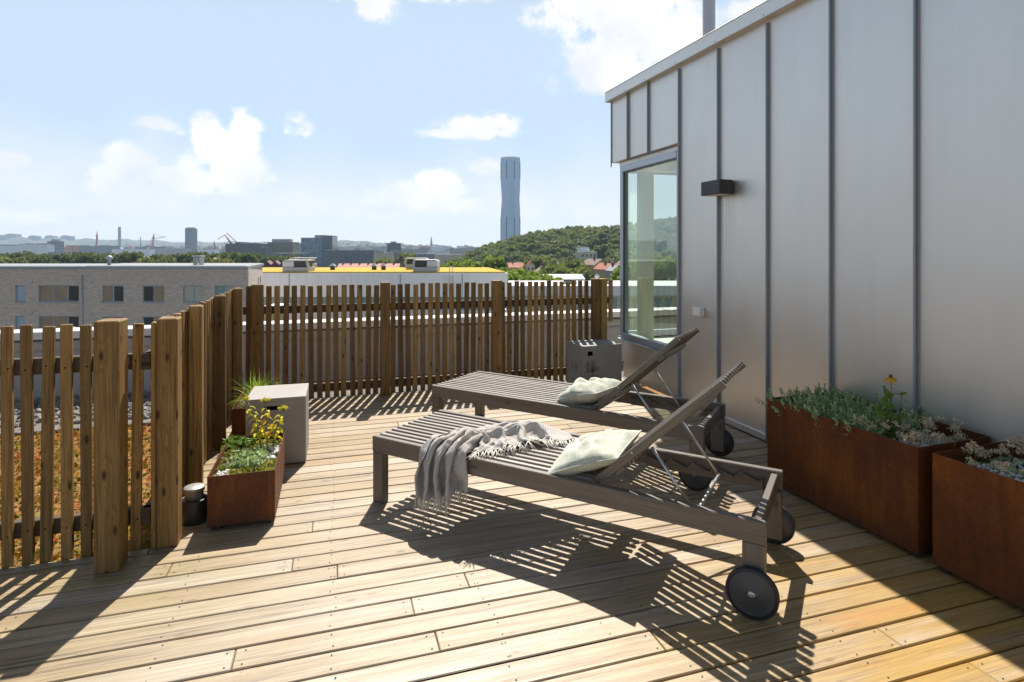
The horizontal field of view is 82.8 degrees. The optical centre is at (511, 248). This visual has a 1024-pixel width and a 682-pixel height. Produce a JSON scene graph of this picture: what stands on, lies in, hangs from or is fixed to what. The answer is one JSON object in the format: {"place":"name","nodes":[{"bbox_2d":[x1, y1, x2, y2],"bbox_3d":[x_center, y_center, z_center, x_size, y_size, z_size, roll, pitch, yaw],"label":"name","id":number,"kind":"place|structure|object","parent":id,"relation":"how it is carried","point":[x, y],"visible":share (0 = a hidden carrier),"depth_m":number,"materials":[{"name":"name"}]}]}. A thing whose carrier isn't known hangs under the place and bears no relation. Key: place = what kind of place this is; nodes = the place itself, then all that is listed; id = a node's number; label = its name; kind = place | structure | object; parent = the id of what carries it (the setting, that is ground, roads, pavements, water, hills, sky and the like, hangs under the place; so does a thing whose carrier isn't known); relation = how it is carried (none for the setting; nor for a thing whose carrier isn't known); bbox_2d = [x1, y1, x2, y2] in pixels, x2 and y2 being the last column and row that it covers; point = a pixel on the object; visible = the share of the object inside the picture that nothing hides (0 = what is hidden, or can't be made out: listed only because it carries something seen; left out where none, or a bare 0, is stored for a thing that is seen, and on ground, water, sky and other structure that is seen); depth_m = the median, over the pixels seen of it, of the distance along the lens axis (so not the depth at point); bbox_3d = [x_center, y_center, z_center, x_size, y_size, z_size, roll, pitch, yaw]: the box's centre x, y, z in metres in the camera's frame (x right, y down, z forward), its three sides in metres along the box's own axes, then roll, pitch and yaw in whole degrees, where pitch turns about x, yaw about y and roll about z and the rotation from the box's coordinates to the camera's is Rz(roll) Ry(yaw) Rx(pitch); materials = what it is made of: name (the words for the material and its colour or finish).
{"place":"outdoors","nodes":[
{"label":"outdoors","id":0,"kind":"place"},
{"bbox_2d":[0,255,263,329],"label":"brick apartment block","id":1,"kind":"structure","parent":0,"point":[39,295],"depth_m":54.13,"materials":[{"name":"brick"}]},
{"bbox_2d":[16,285,24,301],"bbox_3d":[-46.145,4.242,54.490,1.005,1.611,0.260,0,0,0],"label":"window","id":2,"kind":"structure","parent":1,"relation":"in","point":[20,289],"depth_m":54.58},
{"bbox_2d":[16,316,24,329],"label":"window","id":3,"kind":"structure","parent":1,"relation":"in","point":[20,320],"depth_m":54.58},
{"bbox_2d":[40,285,78,301],"bbox_3d":[-42.391,4.242,54.490,4.124,1.611,0.260,0,0,0],"label":"window","id":4,"kind":"structure","parent":1,"relation":"in","point":[48,293],"depth_m":54.58,"materials":[{"name":"glass"}]},
{"bbox_2d":[40,316,78,328],"bbox_3d":[-42.391,7.130,54.490,4.124,1.611,0.260,0,0,0],"label":"window","id":5,"kind":"structure","parent":1,"relation":"in","point":[56,321],"depth_m":54.58,"materials":[{"name":"glass"}]},
{"bbox_2d":[101,285,123,302],"bbox_3d":[-37.136,4.242,54.040,2.045,1.611,0.260,0,0,0],"label":"window","id":6,"kind":"structure","parent":1,"relation":"in","point":[111,293],"depth_m":54.13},
{"bbox_2d":[143,316,161,324],"bbox_3d":[-33.367,7.130,54.040,2.073,1.611,0.260,0,0,0],"label":"window","id":7,"kind":"structure","parent":1,"relation":"in","point":[147,320],"depth_m":54.13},
{"bbox_2d":[142,285,164,302],"bbox_3d":[-33.367,4.242,54.040,2.073,1.611,0.260,0,0,0],"label":"window","id":8,"kind":"structure","parent":1,"relation":"in","point":[151,293],"depth_m":54.13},
{"bbox_2d":[182,285,203,302],"bbox_3d":[-29.657,4.242,54.040,1.987,1.611,0.260,0,0,0],"label":"window","id":9,"kind":"structure","parent":1,"relation":"in","point":[192,293],"depth_m":54.13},
{"bbox_2d":[215,285,234,295],"bbox_3d":[-26.711,4.242,54.040,1.987,1.611,0.260,0,0,0],"label":"window","id":10,"kind":"structure","parent":1,"relation":"in","point":[219,289],"depth_m":54.13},
{"bbox_2d":[0,236,266,248],"bbox_3d":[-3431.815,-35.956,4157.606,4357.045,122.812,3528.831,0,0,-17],"label":"hills","id":11,"kind":"structure","parent":0,"point":[17,240],"depth_m":3856.26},
{"bbox_2d":[94,242,458,248],"bbox_3d":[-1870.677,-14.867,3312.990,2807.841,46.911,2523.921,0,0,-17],"label":"hillside houses","id":12,"kind":"structure","parent":11,"relation":"on","point":[360,244],"depth_m":2784.84,"materials":[{"name":"grey tile"}]},
{"bbox_2d":[149,248,191,255],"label":"quay shed","id":13,"kind":"structure","parent":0,"point":[164,251],"depth_m":1450.00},
{"bbox_2d":[185,227,196,252],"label":"slab tower","id":14,"kind":"structure","parent":0,"point":[190,237],"depth_m":1500.00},
{"bbox_2d":[225,242,268,253],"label":"construction block","id":15,"kind":"structure","parent":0,"point":[244,247],"depth_m":822.32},
{"bbox_2d":[258,248,271,256],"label":"office block","id":16,"kind":"structure","parent":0,"point":[267,252],"depth_m":800.00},
{"bbox_2d":[267,239,298,256],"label":"office block","id":17,"kind":"structure","parent":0,"point":[283,245],"depth_m":861.46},
{"bbox_2d":[273,253,308,257],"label":"office block","id":18,"kind":"structure","parent":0,"point":[303,255],"depth_m":690.00,"materials":[{"name":"grey glass"}]},
{"bbox_2d":[299,240,428,247],"bbox_3d":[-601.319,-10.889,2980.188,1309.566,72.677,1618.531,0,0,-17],"label":"ridge","id":19,"kind":"structure","parent":0,"point":[354,243],"depth_m":2857.27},
{"bbox_2d":[0,0,765,247],"label":"sky","id":20,"kind":"structure","parent":0,"point":[377,121],"materials":[{"name":"blue"}]},
{"bbox_2d":[0,367,766,579],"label":"roof","id":21,"kind":"structure","parent":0,"point":[57,547],"depth_m":4.26,"materials":[{"name":"grey"}]},
{"bbox_2d":[0,423,150,566],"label":"sedum cover","id":22,"kind":"object","parent":21,"relation":"on","point":[57,458],"visible":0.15,"depth_m":4.42,"materials":[{"name":"brown plant"}]},
{"bbox_2d":[0,362,643,435],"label":"gravel strip","id":23,"kind":"object","parent":21,"relation":"on","point":[37,428],"depth_m":6.69,"materials":[{"name":"gravel"}]},
{"bbox_2d":[0,385,244,427],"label":"roof pebbles","id":24,"kind":"object","parent":23,"relation":"on","point":[76,402],"visible":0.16,"depth_m":6.22,"materials":[{"name":"gravel"}]},
{"bbox_2d":[0,307,676,400],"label":"parapet wall","id":25,"kind":"structure","parent":21,"relation":"on","point":[665,317],"depth_m":7.81,"materials":[{"name":"concrete"}]},
{"bbox_2d":[0,378,1023,681],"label":"deck","id":26,"kind":"structure","parent":21,"relation":"on","point":[498,582],"depth_m":2.42,"materials":[{"name":"brown wood"}]},
{"bbox_2d":[0,318,150,574],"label":"slatted fence","id":27,"kind":"object","parent":26,"relation":"on","point":[104,518],"visible":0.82,"depth_m":2.67,"materials":[{"name":"brown wood"}]},
{"bbox_2d":[141,288,242,548],"bbox_3d":[-2.121,0.958,4.142,0.164,1.236,2.812,0,0,-17],"label":"slatted fence","id":28,"kind":"object","parent":26,"relation":"on","point":[192,358],"visible":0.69,"depth_m":3.43,"materials":[{"name":"brown wood"}]},
{"bbox_2d":[182,483,206,526],"bbox_3d":[-1.687,1.355,3.079,0.130,0.187,0.130,0,0,-17],"label":"ashtray bucket","id":29,"kind":"object","parent":26,"relation":"on","point":[194,505],"visible":0.98,"depth_m":3.04,"materials":[{"name":"black metal"}]},
{"bbox_2d":[232,388,252,436],"bbox_3d":[-1.977,1.307,4.570,0.322,0.284,0.660,0,0,-17],"label":"corten planter","id":30,"kind":"object","parent":26,"relation":"on","point":[238,422],"visible":0.09,"depth_m":4.22,"materials":[{"name":"brown metal"}]},
{"bbox_2d":[226,370,282,408],"bbox_3d":[-1.943,1.061,4.459,0.532,0.318,0.579,0,0,33],"label":"grass tuft","id":31,"kind":"object","parent":30,"relation":"in","point":[254,384],"visible":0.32,"depth_m":4.45,"materials":[{"name":"green plant"}]},
{"bbox_2d":[207,432,284,529],"bbox_3d":[-1.499,1.307,3.322,0.322,0.284,0.660,0,0,-17],"label":"corten planter","id":32,"kind":"object","parent":26,"relation":"on","point":[241,498],"visible":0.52,"depth_m":3.02,"materials":[{"name":"brown metal"}]},
{"bbox_2d":[220,431,256,451],"bbox_3d":[-1.679,1.206,3.541,0.196,0.158,0.206,0,0,38],"label":"green sprig","id":33,"kind":"object","parent":32,"relation":"in","point":[232,441],"visible":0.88,"depth_m":3.51,"materials":[{"name":"green plant"}]},
{"bbox_2d":[212,438,282,475],"bbox_3d":[-1.497,1.201,3.317,0.322,0.047,0.645,0,0,-17],"label":"moss cover","id":34,"kind":"object","parent":32,"relation":"on","point":[267,462],"visible":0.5,"depth_m":3.22,"materials":[{"name":"plant"}]},
{"bbox_2d":[225,445,269,469],"bbox_3d":[-1.495,1.205,3.299,0.245,0.125,0.320,0,0,-17],"label":"herb","id":35,"kind":"object","parent":32,"relation":"in","point":[257,455],"visible":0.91,"depth_m":3.25,"materials":[{"name":"green plant"}]},
{"bbox_2d":[243,396,265,445],"bbox_3d":[-1.550,1.050,3.502,0.135,0.331,0.092,0,0,7],"label":"stonecrop","id":36,"kind":"object","parent":32,"relation":"in","point":[258,434],"visible":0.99,"depth_m":3.49,"materials":[{"name":"yellow plant"}]},
{"bbox_2d":[259,396,273,445],"bbox_3d":[-1.479,1.056,3.513,0.100,0.318,0.087,0,0,-17],"label":"stonecrop","id":37,"kind":"object","parent":32,"relation":"in","point":[270,425],"visible":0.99,"depth_m":3.51,"materials":[{"name":"yellow plant"}]},
{"bbox_2d":[264,444,279,459],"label":"pebbles","id":38,"kind":"object","parent":32,"relation":"in","point":[272,454],"visible":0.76,"depth_m":3.41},
{"bbox_2d":[268,405,287,444],"bbox_3d":[-1.425,1.084,3.538,0.127,0.263,0.091,0,0,-17],"label":"stonecrop","id":39,"kind":"object","parent":32,"relation":"in","point":[280,429],"visible":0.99,"depth_m":3.53,"materials":[{"name":"yellow plant"}]},
{"bbox_2d":[245,383,308,463],"bbox_3d":[-1.631,1.224,4.063,0.375,0.452,0.400,0,0,-17],"label":"concrete block","id":40,"kind":"object","parent":26,"relation":"on","point":[294,399],"depth_m":3.91,"materials":[{"name":"concrete"}]},
{"bbox_2d":[243,278,612,397],"bbox_3d":[-0.693,0.961,6.001,3.900,1.251,0.172,0,0,-17],"label":"slatted fence","id":41,"kind":"object","parent":26,"relation":"on","point":[255,309],"visible":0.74,"depth_m":5.93,"materials":[{"name":"brown wood"}]},
{"bbox_2d":[432,327,733,490],"bbox_3d":[0.447,1.000,4.277,2.137,0.898,0.727,0,0,31],"label":"sun lounger","id":42,"kind":"object","parent":26,"relation":"on","point":[480,390],"visible":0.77,"depth_m":4.06,"materials":[{"name":"grey wood"}]},
{"bbox_2d":[555,377,620,403],"bbox_3d":[0.548,0.996,4.103,0.347,0.202,0.407,-33,-21,36],"label":"pillow","id":43,"kind":"object","parent":42,"relation":"on","point":[580,390],"visible":0.9,"depth_m":3.98,"materials":[{"name":"fabric"}]},
{"bbox_2d":[373,361,795,620],"bbox_3d":[0.280,1.000,3.060,2.137,0.898,0.727,0,0,31],"label":"sun lounger","id":44,"kind":"object","parent":26,"relation":"on","point":[752,591],"visible":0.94,"depth_m":2.75,"materials":[{"name":"grey wood"}]},
{"bbox_2d":[413,420,576,514],"bbox_3d":[-0.093,1.194,3.229,0.907,0.414,0.515,0,0,-23],"label":"woven throw","id":45,"kind":"object","parent":44,"relation":"on","point":[441,471],"visible":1,"depth_m":3.07,"materials":[{"name":"fabric"}]},
{"bbox_2d":[547,429,641,475],"bbox_3d":[0.410,1.010,2.896,0.387,0.167,0.457,-28,-12,23],"label":"pillow","id":46,"kind":"object","parent":44,"relation":"on","point":[592,451],"visible":0.98,"depth_m":2.76,"materials":[{"name":"fabric"}]},
{"bbox_2d":[567,339,621,382],"bbox_3d":[0.870,1.224,6.164,0.460,0.452,0.360,0,0,-23],"label":"concrete block","id":47,"kind":"object","parent":26,"relation":"on","point":[587,360],"depth_m":6.03,"materials":[{"name":"concrete"}]},
{"bbox_2d":[767,392,989,556],"bbox_3d":[1.966,1.187,3.222,0.495,0.524,0.945,0,0,-19],"label":"corten planter","id":48,"kind":"object","parent":26,"relation":"on","point":[879,485],"visible":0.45,"depth_m":2.99,"materials":[{"name":"brown metal"}]},
{"bbox_2d":[753,383,932,436],"bbox_3d":[1.927,0.939,3.369,0.641,0.206,0.793,0,0,-17],"label":"silver shrub","id":49,"kind":"object","parent":48,"relation":"in","point":[828,405],"visible":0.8,"depth_m":3.29,"materials":[{"name":"green plant"}]},
{"bbox_2d":[873,374,909,440],"bbox_3d":[1.993,0.848,3.045,0.190,0.377,0.173,0,0,12],"label":"yellow coneflower","id":50,"kind":"object","parent":48,"relation":"in","point":[889,395],"visible":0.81,"depth_m":3.04,"materials":[{"name":"green plant"}]},
{"bbox_2d":[853,415,938,446],"bbox_3d":[1.944,0.947,2.926,0.247,0.148,0.362,0,0,-12],"label":"dried stonecrop","id":51,"kind":"object","parent":48,"relation":"in","point":[914,434],"visible":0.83,"depth_m":2.86,"materials":[{"name":"plant"}]},
{"bbox_2d":[891,435,945,446],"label":"pebbles","id":52,"kind":"object","parent":48,"relation":"in","point":[923,444],"visible":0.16,"depth_m":2.96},
{"bbox_2d":[884,428,956,446],"bbox_3d":[2.058,0.989,2.946,0.491,0.051,0.346,0,0,-17],"label":"stonecrop","id":53,"kind":"object","parent":48,"relation":"in","point":[921,431],"visible":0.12,"depth_m":2.99,"materials":[{"name":"green plant"}]},
{"bbox_2d":[920,414,968,444],"bbox_3d":[2.146,0.933,2.871,0.198,0.175,0.306,0,0,21],"label":"dried stonecrop","id":54,"kind":"object","parent":48,"relation":"in","point":[927,422],"visible":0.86,"depth_m":2.92,"materials":[{"name":"plant"}]},
{"bbox_2d":[932,441,1023,608],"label":"corten planter","id":55,"kind":"object","parent":26,"relation":"on","point":[977,526],"visible":0.8,"depth_m":2.45,"materials":[{"name":"brown metal"}]},
{"bbox_2d":[961,436,1023,475],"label":"dried stonecrop","id":56,"kind":"object","parent":55,"relation":"in","point":[972,447],"visible":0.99,"depth_m":2.59,"materials":[{"name":"plant"}]},
{"bbox_2d":[967,455,1023,478],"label":"stonecrop","id":57,"kind":"object","parent":55,"relation":"in","point":[1011,468],"visible":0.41,"depth_m":2.65,"materials":[{"name":"green plant"}]},
{"bbox_2d":[970,457,1023,482],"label":"pebbles","id":58,"kind":"object","parent":55,"relation":"on","point":[1017,477],"visible":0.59,"depth_m":2.58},
{"bbox_2d":[374,251,394,261],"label":"office block","id":59,"kind":"structure","parent":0,"point":[380,254],"depth_m":621.09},
{"bbox_2d":[263,265,507,319],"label":"white hall","id":60,"kind":"structure","parent":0,"point":[322,276],"depth_m":75.00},
{"bbox_2d":[282,260,314,271],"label":"ventilation unit","id":61,"kind":"object","parent":60,"relation":"on","point":[296,265],"visible":0.97,"depth_m":75.75,"materials":[{"name":"metal"}]},
{"bbox_2d":[404,258,427,268],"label":"ventilation unit","id":62,"kind":"object","parent":60,"relation":"on","point":[409,262],"visible":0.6,"depth_m":83.20,"materials":[{"name":"metal"}]},
{"bbox_2d":[412,259,439,271],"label":"ventilation unit","id":63,"kind":"object","parent":60,"relation":"on","point":[426,265],"visible":0.94,"depth_m":75.75,"materials":[{"name":"metal"}]},
{"bbox_2d":[386,241,400,252],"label":"office tower","id":64,"kind":"structure","parent":0,"point":[393,246],"depth_m":903.27,"materials":[{"name":"blue glass"}]},
{"bbox_2d":[402,249,429,253],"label":"town block","id":65,"kind":"structure","parent":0,"point":[420,251],"depth_m":1100.00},
{"bbox_2d":[436,254,463,266],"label":"town block","id":66,"kind":"structure","parent":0,"point":[442,258],"depth_m":760.00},
{"bbox_2d":[500,157,519,240],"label":"tall tower","id":67,"kind":"structure","parent":0,"point":[510,196],"depth_m":1330.04,"materials":[{"name":"glass"}]},
{"bbox_2d":[451,218,676,265],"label":"wooded hill ground","id":68,"kind":"structure","parent":0,"point":[592,249],"depth_m":488.99,"materials":[{"name":"green plant"}]},
{"bbox_2d":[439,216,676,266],"bbox_3d":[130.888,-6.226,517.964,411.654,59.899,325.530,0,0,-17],"label":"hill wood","id":69,"kind":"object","parent":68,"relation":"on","point":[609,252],"visible":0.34,"depth_m":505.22,"materials":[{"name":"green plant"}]},
{"bbox_2d":[575,247,596,261],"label":"hillside villa","id":70,"kind":"object","parent":68,"relation":"on","point":[582,253],"visible":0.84,"depth_m":422.63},
{"bbox_2d":[508,281,676,312],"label":"white building","id":71,"kind":"structure","parent":0,"point":[665,293],"depth_m":52.95,"materials":[{"name":"paint"}]},
{"bbox_2d":[605,0,1023,445],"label":"rooftop building","id":72,"kind":"structure","parent":0,"point":[860,230],"depth_m":3.71,"materials":[{"name":"metal"}]},
{"bbox_2d":[617,150,677,356],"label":"window","id":73,"kind":"structure","parent":72,"relation":"in","point":[630,336],"depth_m":6.49,"materials":[{"name":"grey metal"}]},
{"bbox_2d":[692,307,704,316],"bbox_3d":[1.641,0.555,5.106,0.064,0.078,0.128,0,0,-17],"label":"wall socket","id":74,"kind":"object","parent":72,"relation":"attached to","point":[698,311],"depth_m":5.07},
{"bbox_2d":[702,0,714,36],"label":"flue pipe","id":75,"kind":"object","parent":72,"relation":"on","point":[708,16],"visible":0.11,"depth_m":5.76,"materials":[{"name":"metal"}]},
{"bbox_2d":[701,179,732,196],"bbox_3d":[1.695,-0.498,4.794,0.140,0.119,0.245,0,0,-17],"label":"wall lamp","id":76,"kind":"object","parent":72,"relation":"attached to","point":[717,187],"visible":1,"depth_m":4.69,"materials":[{"name":"metal"}]},
{"label":"ground","id":77,"kind":"structure","parent":0,"visible":0},
{"bbox_2d":[0,245,19,253],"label":"housing row","id":78,"kind":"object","parent":77,"relation":"on","point":[10,249],"visible":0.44,"depth_m":1250.00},
{"bbox_2d":[20,243,54,254],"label":"housing row","id":79,"kind":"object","parent":77,"relation":"on","point":[40,248],"visible":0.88,"depth_m":1180.00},
{"bbox_2d":[27,256,47,262],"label":"broadleaf tree","id":80,"kind":"object","parent":77,"relation":"on","point":[34,259],"visible":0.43,"depth_m":322.08,"materials":[{"name":"green plant"}]},
{"bbox_2d":[47,239,63,251],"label":"housing tower","id":81,"kind":"structure","parent":77,"relation":"on","point":[59,245],"depth_m":1207.00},
{"bbox_2d":[56,254,74,262],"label":"broadleaf tree","id":82,"kind":"object","parent":77,"relation":"on","point":[68,258],"visible":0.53,"depth_m":323.72,"materials":[{"name":"green plant"}]},
{"bbox_2d":[72,252,95,262],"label":"broadleaf tree","id":83,"kind":"object","parent":77,"relation":"on","point":[80,258],"visible":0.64,"depth_m":317.45,"materials":[{"name":"green plant"}]},
{"bbox_2d":[82,253,104,262],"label":"broadleaf tree","id":84,"kind":"object","parent":77,"relation":"on","point":[93,258],"visible":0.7,"depth_m":316.01,"materials":[{"name":"green plant"}]},
{"bbox_2d":[79,245,119,253],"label":"housing row","id":85,"kind":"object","parent":77,"relation":"on","point":[102,249],"visible":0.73,"depth_m":1500.00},
{"bbox_2d":[117,251,142,262],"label":"broadleaf tree","id":86,"kind":"object","parent":77,"relation":"on","point":[126,257],"visible":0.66,"depth_m":315.95,"materials":[{"name":"green plant"}]},
{"bbox_2d":[112,249,154,257],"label":"housing row","id":87,"kind":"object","parent":77,"relation":"on","point":[148,252],"visible":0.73,"depth_m":1350.00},
{"bbox_2d":[183,251,203,262],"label":"broadleaf tree","id":88,"kind":"object","parent":77,"relation":"on","point":[188,258],"visible":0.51,"depth_m":317.14,"materials":[{"name":"green plant"}]},
{"bbox_2d":[235,252,258,262],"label":"broadleaf tree","id":89,"kind":"object","parent":77,"relation":"on","point":[245,258],"visible":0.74,"depth_m":319.87,"materials":[{"name":"green plant"}]},
{"bbox_2d":[19,244,477,252],"bbox_3d":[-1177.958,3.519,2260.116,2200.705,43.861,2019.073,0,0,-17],"label":"town","id":90,"kind":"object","parent":77,"relation":"on","point":[431,248],"visible":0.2,"depth_m":1781.74,"materials":[{"name":"grey tile"}]},
{"bbox_2d":[301,235,323,266],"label":"glass office","id":91,"kind":"structure","parent":77,"relation":"on","point":[313,247],"depth_m":758.27,"materials":[{"name":"glass"}]},
{"bbox_2d":[321,235,336,249],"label":"glass office","id":92,"kind":"structure","parent":77,"relation":"on","point":[330,242],"depth_m":765.03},
{"bbox_2d":[324,248,377,266],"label":"glass office","id":93,"kind":"structure","parent":77,"relation":"on","point":[336,256],"depth_m":701.17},
{"bbox_2d":[394,252,410,264],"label":"broadleaf tree","id":94,"kind":"object","parent":77,"relation":"on","point":[399,259],"visible":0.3,"depth_m":419.01,"materials":[{"name":"green plant"}]},
{"bbox_2d":[447,259,473,266],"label":"broadleaf tree","id":95,"kind":"object","parent":77,"relation":"on","point":[455,263],"visible":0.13,"depth_m":149.29,"materials":[{"name":"green plant"}]},
{"bbox_2d":[482,255,507,269],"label":"broadleaf tree","id":96,"kind":"object","parent":77,"relation":"on","point":[494,262],"visible":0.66,"depth_m":173.33,"materials":[{"name":"green plant"}]},
{"bbox_2d":[505,272,524,308],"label":"broadleaf tree","id":97,"kind":"object","parent":77,"relation":"on","point":[515,275],"visible":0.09,"depth_m":107.81,"materials":[{"name":"green plant"}]},
{"bbox_2d":[508,261,523,269],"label":"gabled house","id":98,"kind":"structure","parent":77,"relation":"on","point":[513,265],"depth_m":302.14,"materials":[{"name":"tile"}]},
{"bbox_2d":[513,271,540,280],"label":"broadleaf tree","id":99,"kind":"object","parent":77,"relation":"on","point":[530,276],"visible":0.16,"depth_m":107.94,"materials":[{"name":"green plant"}]},
{"bbox_2d":[522,256,548,269],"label":"broadleaf tree","id":100,"kind":"object","parent":77,"relation":"on","point":[537,262],"visible":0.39,"depth_m":298.96,"materials":[{"name":"green plant"}]},
{"bbox_2d":[538,264,558,273],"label":"broadleaf tree","id":101,"kind":"object","parent":77,"relation":"on","point":[548,269],"visible":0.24,"depth_m":226.89,"materials":[{"name":"green plant"}]},
{"bbox_2d":[552,265,572,273],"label":"broadleaf tree","id":102,"kind":"object","parent":77,"relation":"on","point":[562,269],"visible":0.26,"depth_m":213.05,"materials":[{"name":"green plant"}]},
{"bbox_2d":[540,274,584,280],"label":"shed","id":103,"kind":"structure","parent":77,"relation":"on","point":[576,277],"depth_m":173.49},
{"bbox_2d":[559,259,588,270],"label":"broadleaf tree","id":104,"kind":"object","parent":77,"relation":"on","point":[571,264],"visible":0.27,"depth_m":234.18,"materials":[{"name":"green plant"}]},
{"bbox_2d":[570,266,594,280],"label":"broadleaf tree","id":105,"kind":"object","parent":77,"relation":"on","point":[585,272],"visible":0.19,"depth_m":202.00,"materials":[{"name":"green plant"}]},
{"bbox_2d":[582,256,603,276],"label":"gabled house","id":106,"kind":"structure","parent":77,"relation":"on","point":[591,264],"depth_m":238.03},
{"bbox_2d":[593,260,610,278],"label":"gabled house","id":107,"kind":"structure","parent":77,"relation":"on","point":[600,267],"depth_m":208.99,"materials":[{"name":"tile"}]},
{"bbox_2d":[602,262,619,278],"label":"gabled house","id":108,"kind":"structure","parent":77,"relation":"on","point":[610,269],"depth_m":201.52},
{"bbox_2d":[607,260,636,280],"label":"broadleaf tree","id":109,"kind":"object","parent":77,"relation":"on","point":[632,272],"visible":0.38,"depth_m":128.79,"materials":[{"name":"green plant"}]},
{"bbox_2d":[654,255,676,280],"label":"broadleaf tree","id":110,"kind":"object","parent":77,"relation":"on","point":[665,267],"visible":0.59,"depth_m":128.07,"materials":[{"name":"green plant"}]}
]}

